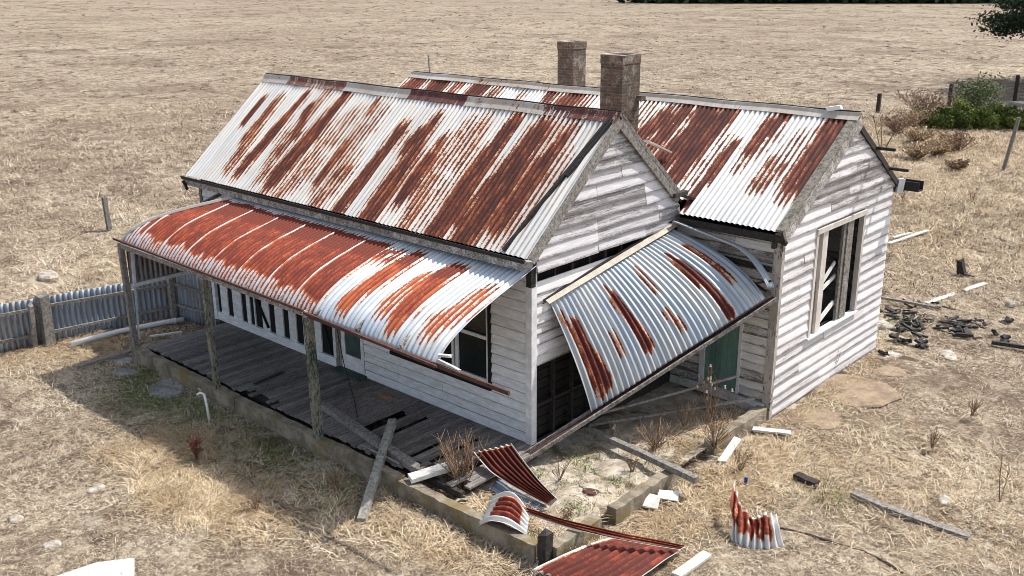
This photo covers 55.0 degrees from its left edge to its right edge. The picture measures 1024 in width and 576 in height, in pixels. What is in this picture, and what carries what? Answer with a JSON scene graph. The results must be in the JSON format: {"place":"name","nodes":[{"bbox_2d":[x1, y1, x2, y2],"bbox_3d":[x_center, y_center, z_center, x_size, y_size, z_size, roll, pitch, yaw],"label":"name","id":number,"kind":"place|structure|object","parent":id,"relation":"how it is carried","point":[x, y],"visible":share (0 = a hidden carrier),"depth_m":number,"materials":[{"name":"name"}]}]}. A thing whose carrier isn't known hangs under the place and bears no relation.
{"place":"outdoors","nodes":[
{"label":"outdoors","id":0,"kind":"place"},
{"bbox_2d":[0,0,1023,575],"bbox_3d":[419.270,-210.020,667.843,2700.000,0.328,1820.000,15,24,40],"label":"ground","id":1,"kind":"structure","parent":0,"point":[456,48],"depth_m":39.09,"materials":[{"name":"plant"}]},
{"bbox_2d":[9,514,23,523],"bbox_3d":[-6.937,3.224,13.741,0.254,0.055,0.189,15,24,40],"label":"rubble chip","id":2,"kind":"object","parent":1,"relation":"on","point":[17,518],"visible":1,"depth_m":13.70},
{"bbox_2d":[37,270,60,281],"bbox_3d":[-11.667,-0.320,24.687,0.804,0.154,0.478,15,24,40],"label":"chalk lump","id":3,"kind":"object","parent":1,"relation":"on","point":[48,276],"visible":1,"depth_m":24.50,"materials":[{"name":"stone"}]},
{"bbox_2d":[42,540,61,548],"bbox_3d":[-6.142,3.422,13.115,0.258,0.055,0.192,-3,18,-9],"label":"rubble chip","id":4,"kind":"object","parent":1,"relation":"on","point":[52,544],"visible":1,"depth_m":13.08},
{"bbox_2d":[0,280,170,353],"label":"corrugated fence","id":5,"kind":"object","parent":1,"relation":"on","point":[44,318],"visible":0.72,"depth_m":20.38,"materials":[{"name":"grey metal"}]},
{"bbox_2d":[57,558,133,575],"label":"white board","id":6,"kind":"object","parent":1,"relation":"on","point":[122,567],"visible":1,"depth_m":12.38,"materials":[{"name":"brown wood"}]},
{"bbox_2d":[87,484,104,493],"bbox_3d":[-6.155,2.966,14.548,0.172,0.043,0.271,15,24,40],"label":"rubble chip","id":7,"kind":"object","parent":1,"relation":"on","point":[97,488],"visible":1,"depth_m":14.51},
{"bbox_2d":[77,350,131,368],"bbox_3d":[-7.958,1.389,19.203,1.096,0.090,0.074,-16,24,-41],"label":"loose plank","id":8,"kind":"object","parent":1,"relation":"on","point":[104,359],"visible":1,"depth_m":19.17,"materials":[{"name":"grey wood"}]},
{"bbox_2d":[101,197,111,230],"bbox_3d":[-11.988,-2.118,29.099,0.199,1.184,0.121,15,24,40],"label":"fence post","id":9,"kind":"object","parent":1,"relation":"on","point":[106,214],"visible":0.83,"depth_m":29.04,"materials":[{"name":"grey wood"}]},
{"bbox_2d":[113,357,132,364],"bbox_3d":[-7.632,1.417,19.298,0.446,0.044,0.347,15,24,40],"label":"flat stone","id":10,"kind":"object","parent":1,"relation":"on","point":[125,360],"visible":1,"depth_m":19.24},
{"bbox_2d":[112,368,138,375],"bbox_3d":[-7.372,1.600,18.741,0.565,0.056,0.348,0,18,1],"label":"flat stone","id":11,"kind":"object","parent":1,"relation":"on","point":[121,371],"visible":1,"depth_m":18.67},
{"bbox_2d":[69,317,183,345],"bbox_3d":[-8.074,0.888,20.672,2.340,0.160,0.222,-13,22,-34],"label":"fallen pipe","id":12,"kind":"object","parent":1,"relation":"on","point":[125,330],"visible":1,"depth_m":20.62,"materials":[{"name":"metal"}]},
{"bbox_2d":[148,379,184,397],"bbox_3d":[-6.330,1.836,18.019,0.914,0.045,0.644,44,47,65],"label":"flat stone","id":13,"kind":"object","parent":1,"relation":"on","point":[165,389],"visible":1,"depth_m":17.96,"materials":[{"name":"stone"}]},
{"bbox_2d":[150,331,182,336],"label":"loose plank","id":14,"kind":"object","parent":1,"relation":"on","point":[164,334],"visible":1,"depth_m":20.48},
{"bbox_2d":[166,274,214,325],"bbox_3d":[-6.901,0.272,21.089,1.221,1.239,0.204,10,21,30],"label":"corrugated fence","id":15,"kind":"object","parent":1,"relation":"on","point":[185,297],"visible":0.67,"depth_m":21.21,"materials":[{"name":"grey metal"}]},
{"bbox_2d":[185,434,204,462],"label":"dock plant","id":16,"kind":"object","parent":1,"relation":"on","point":[194,450],"visible":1,"depth_m":15.24,"materials":[{"name":"plant"}]},
{"bbox_2d":[196,388,209,421],"bbox_3d":[-5.226,2.002,16.661,0.242,0.634,0.067,7,19,23],"label":"standpipe","id":17,"kind":"object","parent":1,"relation":"on","point":[205,400],"visible":0.98,"depth_m":16.60,"materials":[{"name":"metal"}]},
{"bbox_2d":[244,490,262,511],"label":"dead weed","id":18,"kind":"object","parent":1,"relation":"on","point":[254,503],"visible":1,"depth_m":13.84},
{"bbox_2d":[326,467,345,487],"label":"dead weed","id":19,"kind":"object","parent":1,"relation":"on","point":[335,479],"visible":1,"depth_m":14.48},
{"bbox_2d":[357,418,396,523],"bbox_3d":[-1.977,2.656,14.499,0.126,0.619,2.163,1,18,5],"label":"leaning post","id":20,"kind":"object","parent":1,"relation":"on","point":[370,491],"visible":0.97,"depth_m":14.33,"materials":[{"name":"wood"}]},
{"bbox_2d":[427,55,430,71],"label":"fence post","id":21,"kind":"object","parent":1,"relation":"on","point":[429,63],"visible":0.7,"depth_m":70.72,"materials":[{"name":"grey wood"}]},
{"bbox_2d":[431,428,488,489],"bbox_3d":[-0.758,2.519,14.211,0.788,0.922,0.754,-14,23,-37],"label":"bare bush","id":22,"kind":"object","parent":1,"relation":"on","point":[467,461],"visible":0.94,"depth_m":14.19,"materials":[{"name":"plant"}]},
{"bbox_2d":[37,307,933,537],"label":"green grass","id":23,"kind":"structure","parent":1,"relation":"on","point":[272,455],"depth_m":15.95,"materials":[{"name":"plant"}]},
{"bbox_2d":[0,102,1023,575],"bbox_3d":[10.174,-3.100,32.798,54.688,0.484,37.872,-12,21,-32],"label":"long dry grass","id":24,"kind":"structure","parent":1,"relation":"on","point":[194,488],"depth_m":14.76,"materials":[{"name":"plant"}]},
{"bbox_2d":[642,493,660,508],"bbox_3d":[1.989,3.014,13.915,0.211,0.132,0.256,8,20,23],"label":"sheet scrap","id":25,"kind":"object","parent":24,"relation":"on","point":[652,501],"visible":1,"depth_m":13.88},
{"bbox_2d":[658,490,679,501],"bbox_3d":[2.253,2.951,14.106,0.305,0.092,0.244,3,18,11],"label":"sheet scrap","id":26,"kind":"object","parent":24,"relation":"on","point":[668,495],"visible":1,"depth_m":14.08,"materials":[{"name":"metal"}]},
{"bbox_2d":[113,40,923,565],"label":"cottage","id":27,"kind":"structure","parent":1,"relation":"on","point":[529,270],"depth_m":16.29,"materials":[{"name":"wood"}]},
{"bbox_2d":[253,371,284,384],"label":"loose plank","id":28,"kind":"object","parent":27,"relation":"on","point":[268,378],"visible":1,"depth_m":17.63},
{"bbox_2d":[337,329,357,418],"bbox_3d":[-2.794,1.424,16.812,0.084,0.891,2.009,-6,19,-17],"label":"hanging wire","id":29,"kind":"object","parent":27,"relation":"hanging from","point":[346,373],"visible":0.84,"depth_m":17.32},
{"bbox_2d":[341,331,365,374],"bbox_3d":[-2.877,0.594,17.619,0.630,1.940,0.040,15,24,40],"label":"door","id":30,"kind":"structure","parent":27,"relation":"in","point":[352,346],"depth_m":17.80,"materials":[{"name":"white wood"}]},
{"bbox_2d":[321,401,420,471],"bbox_3d":[-2.289,2.295,15.417,0.136,0.110,2.911,-14,22,-37],"label":"fallen beam timber","id":31,"kind":"object","parent":27,"relation":"on","point":[373,439],"visible":0.92,"depth_m":15.33,"materials":[{"name":"grey wood"}]},
{"bbox_2d":[360,444,399,464],"bbox_3d":[-1.971,2.482,14.683,0.747,0.143,0.025,11,21,30],"label":"thin stick","id":32,"kind":"object","parent":27,"relation":"on","point":[389,458],"visible":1,"depth_m":14.68,"materials":[{"name":"grey wood"}]},
{"bbox_2d":[379,392,392,398],"bbox_3d":[-2.175,1.848,16.916,0.196,0.039,0.306,-8,20,-23],"label":"brick","id":33,"kind":"object","parent":27,"relation":"on","point":[385,395],"visible":1,"depth_m":16.88,"materials":[{"name":"brown brick"}]},
{"bbox_2d":[408,461,459,483],"bbox_3d":[-1.135,2.659,14.259,0.738,0.142,0.204,-8,19,-21],"label":"loose plank","id":34,"kind":"object","parent":27,"relation":"on","point":[425,473],"visible":0.82,"depth_m":14.19,"materials":[{"name":"wood"}]},
{"bbox_2d":[389,303,491,390],"bbox_3d":[-1.200,0.659,16.011,2.380,1.490,0.105,15,24,40],"label":"window","id":35,"kind":"structure","parent":27,"relation":"in","point":[470,349],"depth_m":15.62,"materials":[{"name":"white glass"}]},
{"bbox_2d":[478,491,529,533],"bbox_3d":[-0.059,3.004,13.173,0.722,0.358,0.623,6,19,18],"label":"iron sheet","id":36,"kind":"object","parent":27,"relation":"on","point":[506,507],"visible":1,"depth_m":13.11,"materials":[{"name":"metal"}]},
{"bbox_2d":[586,426,698,483],"bbox_3d":[1.942,2.496,14.865,0.143,0.121,2.222,-15,23,-38],"label":"loose plank","id":37,"kind":"object","parent":27,"relation":"on","point":[689,476],"visible":0.99,"depth_m":14.78,"materials":[{"name":"grey wood"}]},
{"bbox_2d":[704,325,739,390],"bbox_3d":[3.636,0.817,16.915,0.638,1.910,0.033,15,24,40],"label":"door","id":38,"kind":"structure","parent":27,"relation":"in","point":[722,354],"depth_m":17.01,"materials":[{"name":"wood"}]},
{"bbox_2d":[806,209,867,340],"bbox_3d":[5.772,-0.276,17.584,0.195,1.980,2.060,15,24,40],"label":"window","id":39,"kind":"structure","parent":27,"relation":"in","point":[847,222],"depth_m":17.63,"materials":[{"name":"white wood"}]},
{"bbox_2d":[560,502,576,519],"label":"dead weed","id":40,"kind":"object","parent":1,"relation":"on","point":[566,513],"visible":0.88,"depth_m":13.52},
{"bbox_2d":[455,381,745,538],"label":"concrete slab","id":41,"kind":"structure","parent":1,"relation":"on","point":[542,460],"depth_m":15.32,"materials":[{"name":"concrete"}]},
{"bbox_2d":[474,444,556,505],"bbox_3d":[0.031,2.615,14.119,1.586,0.559,0.413,15,24,40],"label":"iron sheet","id":42,"kind":"object","parent":41,"relation":"on","point":[507,464],"visible":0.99,"depth_m":14.07,"materials":[{"name":"metal"}]},
{"bbox_2d":[490,479,546,510],"bbox_3d":[0.057,2.971,13.990,0.993,0.130,0.311,15,24,40],"label":"iron sheet","id":43,"kind":"object","parent":41,"relation":"on","point":[499,486],"visible":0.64,"depth_m":14.05,"materials":[{"name":"metal"}]},
{"bbox_2d":[555,455,571,480],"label":"dead weed","id":44,"kind":"object","parent":41,"relation":"on","point":[563,471],"visible":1,"depth_m":14.37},
{"bbox_2d":[552,464,580,482],"bbox_3d":[0.820,2.756,14.624,0.393,0.033,0.606,-5,19,-15],"label":"concrete piece","id":45,"kind":"object","parent":41,"relation":"on","point":[571,472],"visible":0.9,"depth_m":14.59,"materials":[{"name":"concrete"}]},
{"bbox_2d":[582,488,599,494],"bbox_3d":[1.126,2.910,14.077,0.244,0.013,0.170,6,19,18],"label":"red scrap","id":46,"kind":"object","parent":41,"relation":"on","point":[588,490],"visible":1,"depth_m":14.06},
{"bbox_2d":[579,475,615,493],"bbox_3d":[1.246,2.851,14.332,0.593,0.028,0.490,4,18,14],"label":"concrete piece","id":47,"kind":"object","parent":41,"relation":"on","point":[601,486],"visible":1,"depth_m":14.29,"materials":[{"name":"concrete"}]},
{"bbox_2d":[523,506,684,549],"bbox_3d":[1.092,3.180,12.869,2.299,0.249,0.309,6,19,18],"label":"iron sheet","id":48,"kind":"object","parent":41,"relation":"on","point":[599,531],"visible":0.98,"depth_m":12.74,"materials":[{"name":"metal"}]},
{"bbox_2d":[609,418,618,435],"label":"thistle","id":49,"kind":"object","parent":41,"relation":"on","point":[614,426],"visible":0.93,"depth_m":15.74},
{"bbox_2d":[593,458,643,478],"bbox_3d":[1.602,2.708,14.760,0.619,0.033,0.766,15,24,40],"label":"concrete piece","id":50,"kind":"object","parent":41,"relation":"on","point":[609,467],"visible":0.89,"depth_m":14.72,"materials":[{"name":"concrete"}]},
{"bbox_2d":[624,452,638,471],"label":"dead weed","id":51,"kind":"object","parent":41,"relation":"on","point":[630,465],"visible":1,"depth_m":14.59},
{"bbox_2d":[625,408,687,450],"bbox_3d":[2.295,2.274,15.213,0.795,0.545,1.156,15,24,40],"label":"dead weed","id":52,"kind":"object","parent":41,"relation":"on","point":[656,445],"visible":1,"depth_m":15.29,"materials":[{"name":"plant"}]},
{"bbox_2d":[671,395,702,428],"bbox_3d":[2.838,2.034,15.952,0.449,0.539,0.369,15,24,40],"label":"dead weed","id":53,"kind":"object","parent":41,"relation":"on","point":[684,421],"visible":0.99,"depth_m":15.97,"materials":[{"name":"plant"}]},
{"bbox_2d":[696,363,732,422],"bbox_3d":[3.266,1.720,16.031,0.477,1.085,0.660,-3,18,-8],"label":"thistle","id":54,"kind":"object","parent":41,"relation":"on","point":[711,386],"visible":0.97,"depth_m":16.09,"materials":[{"name":"plant"}]},
{"bbox_2d":[532,538,685,575],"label":"iron sheet","id":55,"kind":"object","parent":1,"relation":"on","point":[610,557],"visible":0.91,"depth_m":12.45,"materials":[{"name":"metal"}]},
{"bbox_2d":[671,550,711,575],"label":"loose plank","id":56,"kind":"object","parent":1,"relation":"on","point":[691,565],"visible":1,"depth_m":12.49,"materials":[{"name":"wood"}]},
{"bbox_2d":[695,403,735,449],"bbox_3d":[3.166,2.190,15.291,0.636,0.647,0.717,5,19,16],"label":"dead weed","id":57,"kind":"object","parent":1,"relation":"on","point":[715,443],"visible":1,"depth_m":15.25,"materials":[{"name":"plant"}]},
{"bbox_2d":[718,436,740,462],"bbox_3d":[3.427,2.544,15.456,0.124,0.071,0.847,10,20,28],"label":"loose plank","id":58,"kind":"object","parent":1,"relation":"on","point":[728,452],"visible":1,"depth_m":15.42,"materials":[{"name":"wood"}]},
{"bbox_2d":[733,445,752,470],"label":"dead weed","id":59,"kind":"object","parent":1,"relation":"on","point":[740,463],"visible":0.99,"depth_m":14.85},
{"bbox_2d":[730,482,783,549],"bbox_3d":[3.147,3.107,13.182,0.583,0.502,1.082,-12,21,-31],"label":"iron sheet","id":60,"kind":"object","parent":1,"relation":"on","point":[760,532],"visible":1,"depth_m":13.01,"materials":[{"name":"metal"}]},
{"bbox_2d":[746,450,792,462],"bbox_3d":[4.047,2.640,15.416,0.766,0.043,0.446,-1,18,-2],"label":"concrete patch","id":61,"kind":"object","parent":1,"relation":"on","point":[774,458],"visible":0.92,"depth_m":15.38,"materials":[{"name":"concrete"}]},
{"bbox_2d":[752,426,790,434],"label":"loose plank","id":62,"kind":"object","parent":1,"relation":"on","point":[767,430],"visible":1,"depth_m":16.12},
{"bbox_2d":[793,472,818,488],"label":"loose plank","id":63,"kind":"object","parent":1,"relation":"on","point":[803,478],"visible":0.97,"depth_m":14.58,"materials":[{"name":"wood"}]},
{"bbox_2d":[609,0,1005,3],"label":"wood","id":64,"kind":"object","parent":1,"relation":"on","point":[809,1],"visible":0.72,"depth_m":221.16,"materials":[{"name":"green plant"}]},
{"bbox_2d":[781,408,840,430],"bbox_3d":[5.136,2.209,16.708,0.945,0.059,0.965,15,24,40],"label":"dirt patch","id":65,"kind":"object","parent":1,"relation":"on","point":[830,416],"visible":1,"depth_m":16.63,"materials":[{"name":"soil"}]},
{"bbox_2d":[817,465,833,499],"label":"dead weed","id":66,"kind":"object","parent":1,"relation":"on","point":[824,487],"visible":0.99,"depth_m":14.04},
{"bbox_2d":[780,527,904,573],"bbox_3d":[4.339,3.399,12.823,1.749,0.054,0.228,15,24,40],"label":"old hose","id":67,"kind":"object","parent":1,"relation":"on","point":[825,540],"visible":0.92,"depth_m":12.89,"materials":[{"name":"rubber"}]},
{"bbox_2d":[814,374,902,407],"bbox_3d":[6.162,1.851,17.818,1.587,0.059,1.478,15,24,40],"label":"dirt patch","id":68,"kind":"object","parent":1,"relation":"on","point":[882,393],"visible":0.87,"depth_m":17.70,"materials":[{"name":"soil"}]},
{"bbox_2d":[875,93,881,112],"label":"fence post","id":69,"kind":"object","parent":1,"relation":"on","point":[879,98],"visible":0.8,"depth_m":51.64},
{"bbox_2d":[877,320,893,329],"bbox_3d":[7.859,0.769,21.040,0.653,0.107,0.398,9,20,26],"label":"rubble chip","id":70,"kind":"object","parent":1,"relation":"on","point":[883,324],"visible":0.57,"depth_m":20.88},
{"bbox_2d":[873,351,901,358],"bbox_3d":[7.373,1.329,19.379,0.681,0.067,0.286,-5,19,-15],"label":"rubble chip","id":71,"kind":"object","parent":1,"relation":"on","point":[891,354],"visible":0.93,"depth_m":19.30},
{"bbox_2d":[877,349,889,355],"bbox_3d":[7.317,1.285,19.354,0.243,0.145,0.207,15,24,40],"label":"charred block","id":72,"kind":"object","parent":71,"relation":"on","point":[882,352],"depth_m":19.31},
{"bbox_2d":[870,115,904,146],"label":"dry branch","id":73,"kind":"object","parent":1,"relation":"on","point":[881,132],"visible":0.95,"depth_m":40.76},
{"bbox_2d":[873,367,906,377],"bbox_3d":[7.130,1.584,18.663,0.687,0.044,0.475,2,18,8],"label":"concrete patch","id":74,"kind":"object","parent":1,"relation":"on","point":[898,373],"visible":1,"depth_m":18.58,"materials":[{"name":"concrete"}]},
{"bbox_2d":[889,333,902,342],"bbox_3d":[7.885,1.024,20.151,0.301,0.146,0.309,15,24,40],"label":"charred block","id":75,"kind":"object","parent":1,"relation":"on","point":[896,337],"depth_m":20.11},
{"bbox_2d":[878,111,920,133],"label":"dry shrub","id":76,"kind":"object","parent":1,"relation":"on","point":[893,123],"visible":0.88,"depth_m":45.04,"materials":[{"name":"plant"}]},
{"bbox_2d":[892,232,911,237],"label":"loose plank","id":77,"kind":"object","parent":1,"relation":"on","point":[900,235],"visible":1,"depth_m":27.97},
{"bbox_2d":[900,337,911,342],"bbox_3d":[8.031,1.064,20.018,0.261,0.147,0.260,2,18,6],"label":"charred block","id":78,"kind":"object","parent":1,"relation":"on","point":[906,340],"depth_m":19.95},
{"bbox_2d":[887,230,928,243],"bbox_3d":[11.237,-1.454,27.822,2.166,0.038,0.105,-15,23,-38],"label":"loose plank","id":79,"kind":"object","parent":1,"relation":"on","point":[908,236],"visible":0.95,"depth_m":27.77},
{"bbox_2d":[850,490,970,540],"bbox_3d":[5.504,3.161,13.665,1.664,0.120,0.232,15,24,40],"label":"loose plank","id":80,"kind":"object","parent":1,"relation":"on","point":[909,516],"visible":0.97,"depth_m":13.58,"materials":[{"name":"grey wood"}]},
{"bbox_2d":[880,298,949,337],"bbox_3d":[8.787,0.644,21.342,1.736,0.184,2.165,-2,18,-4],"label":"charred heap","id":81,"kind":"object","parent":1,"relation":"on","point":[905,325],"visible":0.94,"depth_m":21.13,"materials":[{"name":"wood"}]},
{"bbox_2d":[881,296,934,308],"bbox_3d":[8.890,0.322,22.097,1.192,0.070,0.064,11,21,31],"label":"loose plank","id":82,"kind":"object","parent":81,"relation":"on","point":[908,302],"visible":0.92,"depth_m":22.07,"materials":[{"name":"white wood"}]},
{"bbox_2d":[895,106,939,126],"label":"dry shrub","id":83,"kind":"object","parent":1,"relation":"on","point":[922,117],"visible":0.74,"depth_m":46.78,"materials":[{"name":"plant"}]},
{"bbox_2d":[898,123,938,142],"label":"dry shrub","id":84,"kind":"object","parent":1,"relation":"on","point":[916,135],"visible":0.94,"depth_m":42.50,"materials":[{"name":"plant"}]},
{"bbox_2d":[898,139,939,159],"bbox_3d":[16.240,-5.508,39.145,1.555,0.837,1.384,11,21,30],"label":"dry shrub","id":85,"kind":"object","parent":1,"relation":"on","point":[917,153],"visible":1,"depth_m":38.98,"materials":[{"name":"plant"}]},
{"bbox_2d":[914,338,929,348],"bbox_3d":[8.275,1.117,19.854,0.273,0.144,0.312,-1,18,-2],"label":"charred block","id":86,"kind":"object","parent":1,"relation":"on","point":[921,343],"depth_m":19.82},
{"bbox_2d":[891,87,956,110],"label":"dry shrub","id":87,"kind":"object","parent":1,"relation":"on","point":[925,100],"visible":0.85,"depth_m":49.23,"materials":[{"name":"plant"}]},
{"bbox_2d":[928,426,940,448],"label":"dead weed","id":88,"kind":"object","parent":1,"relation":"on","point":[932,442],"visible":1,"depth_m":15.62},
{"bbox_2d":[908,106,972,130],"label":"green shrub","id":89,"kind":"object","parent":1,"relation":"on","point":[949,119],"visible":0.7,"depth_m":46.21,"materials":[{"name":"green plant"}]},
{"bbox_2d":[918,135,962,155],"bbox_3d":[17.333,-5.748,39.780,1.647,0.893,1.760,15,24,40],"label":"dry shrub","id":90,"kind":"object","parent":1,"relation":"on","point":[945,145],"visible":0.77,"depth_m":39.60,"materials":[{"name":"plant"}]},
{"bbox_2d":[938,495,950,505],"bbox_3d":[6.203,3.034,14.073,0.178,0.055,0.280,15,24,40],"label":"rubble chip","id":91,"kind":"object","parent":1,"relation":"on","point":[945,499],"visible":1,"depth_m":14.02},
{"bbox_2d":[940,350,956,360],"bbox_3d":[8.615,1.319,19.411,0.289,0.055,0.568,3,18,10],"label":"rubble chip","id":92,"kind":"object","parent":1,"relation":"on","point":[950,355],"visible":1,"depth_m":19.35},
{"bbox_2d":[947,84,953,106],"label":"fence post","id":93,"kind":"object","parent":1,"relation":"on","point":[950,88],"visible":0.57,"depth_m":53.83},
{"bbox_2d":[925,282,987,302],"bbox_3d":[10.410,0.114,22.982,2.516,0.037,0.133,-13,22,-34],"label":"loose plank","id":94,"kind":"object","parent":1,"relation":"on","point":[975,286],"visible":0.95,"depth_m":22.97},
{"bbox_2d":[944,158,970,170],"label":"dry shrub","id":95,"kind":"object","parent":1,"relation":"on","point":[958,164],"visible":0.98,"depth_m":36.71,"materials":[{"name":"plant"}]},
{"bbox_2d":[930,302,986,339],"bbox_3d":[9.639,0.688,21.207,1.111,0.175,2.132,6,19,19],"label":"charred heap","id":96,"kind":"object","parent":1,"relation":"on","point":[958,324],"visible":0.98,"depth_m":20.83,"materials":[{"name":"wood"}]},
{"bbox_2d":[935,129,983,151],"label":"dry shrub","id":97,"kind":"object","parent":1,"relation":"on","point":[961,138],"visible":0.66,"depth_m":40.72,"materials":[{"name":"plant"}]},
{"bbox_2d":[956,258,974,277],"bbox_3d":[11.220,-0.440,24.274,0.444,0.550,0.254,15,24,40],"label":"burnt stump","id":98,"kind":"object","parent":1,"relation":"on","point":[960,267],"visible":0.91,"depth_m":24.25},
{"bbox_2d":[936,97,1004,129],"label":"green shrub","id":99,"kind":"object","parent":1,"relation":"on","point":[991,110],"visible":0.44,"depth_m":46.57,"materials":[{"name":"green plant"}]},
{"bbox_2d":[968,190,980,201],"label":"dead weed","id":100,"kind":"object","parent":1,"relation":"on","point":[972,200],"visible":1,"depth_m":31.74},
{"bbox_2d":[967,394,983,416],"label":"dead weed","id":101,"kind":"object","parent":1,"relation":"on","point":[974,408],"visible":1,"depth_m":16.70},
{"bbox_2d":[950,69,1006,107],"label":"grey green bush","id":102,"kind":"object","parent":1,"relation":"on","point":[972,94],"visible":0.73,"depth_m":48.79,"materials":[{"name":"green plant"}]},
{"bbox_2d":[962,104,1023,130],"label":"green shrub","id":103,"kind":"object","parent":1,"relation":"on","point":[1010,114],"visible":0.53,"depth_m":46.16,"materials":[{"name":"green plant"}]},
{"bbox_2d":[964,0,1023,41],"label":"cypress tree","id":104,"kind":"object","parent":1,"relation":"on","point":[1014,20],"visible":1,"depth_m":64.29,"materials":[{"name":"green plant"}]},
{"bbox_2d":[991,329,998,335],"bbox_3d":[10.044,0.923,20.431,0.164,0.151,0.149,3,18,11],"label":"charred block","id":105,"kind":"object","parent":1,"relation":"on","point":[994,331],"depth_m":20.39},
{"bbox_2d":[995,453,1012,501],"bbox_3d":[6.992,2.715,14.015,0.250,0.738,0.193,3,18,11],"label":"dead weed","id":106,"kind":"object","parent":1,"relation":"on","point":[1006,480],"visible":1,"depth_m":14.03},
{"bbox_2d":[1000,334,1010,342],"bbox_3d":[10.079,1.040,20.074,0.212,0.147,0.214,9,20,27],"label":"charred block","id":107,"kind":"object","parent":1,"relation":"on","point":[1004,337],"depth_m":20.05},
{"bbox_2d":[999,316,1013,324],"bbox_3d":[10.594,0.708,21.081,0.317,0.145,0.289,15,24,40],"label":"charred block","id":108,"kind":"object","parent":1,"relation":"on","point":[1006,320],"depth_m":21.03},
{"bbox_2d":[991,340,1023,348],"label":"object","id":109,"kind":"object","parent":1,"relation":"on","point":[1007,344],"visible":1,"depth_m":19.74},
{"bbox_2d":[996,104,1023,129],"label":"green shrub","id":110,"kind":"object","parent":1,"relation":"on","point":[1021,125],"visible":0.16,"depth_m":45.94,"materials":[{"name":"green plant"}]},
{"bbox_2d":[1005,301,1015,306],"bbox_3d":[11.272,0.353,22.224,0.206,0.100,0.198,15,24,40],"label":"rubble chip","id":111,"kind":"object","parent":1,"relation":"on","point":[1010,303],"visible":1,"depth_m":22.17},
{"bbox_2d":[1001,117,1020,171],"bbox_3d":[18.329,-5.127,36.176,0.409,2.311,0.111,15,24,40],"label":"fence post","id":112,"kind":"object","parent":1,"relation":"on","point":[1010,146],"visible":0.83,"depth_m":36.06,"materials":[{"name":"grey wood"}]},
{"bbox_2d":[1007,101,1023,108],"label":"log heap","id":113,"kind":"object","parent":1,"relation":"on","point":[1019,104],"visible":0.8,"depth_m":53.79,"materials":[{"name":"grey wood"}]},
{"bbox_2d":[1012,75,1019,100],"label":"fence post","id":114,"kind":"object","parent":1,"relation":"on","point":[1017,80],"visible":0.83,"depth_m":56.35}
]}

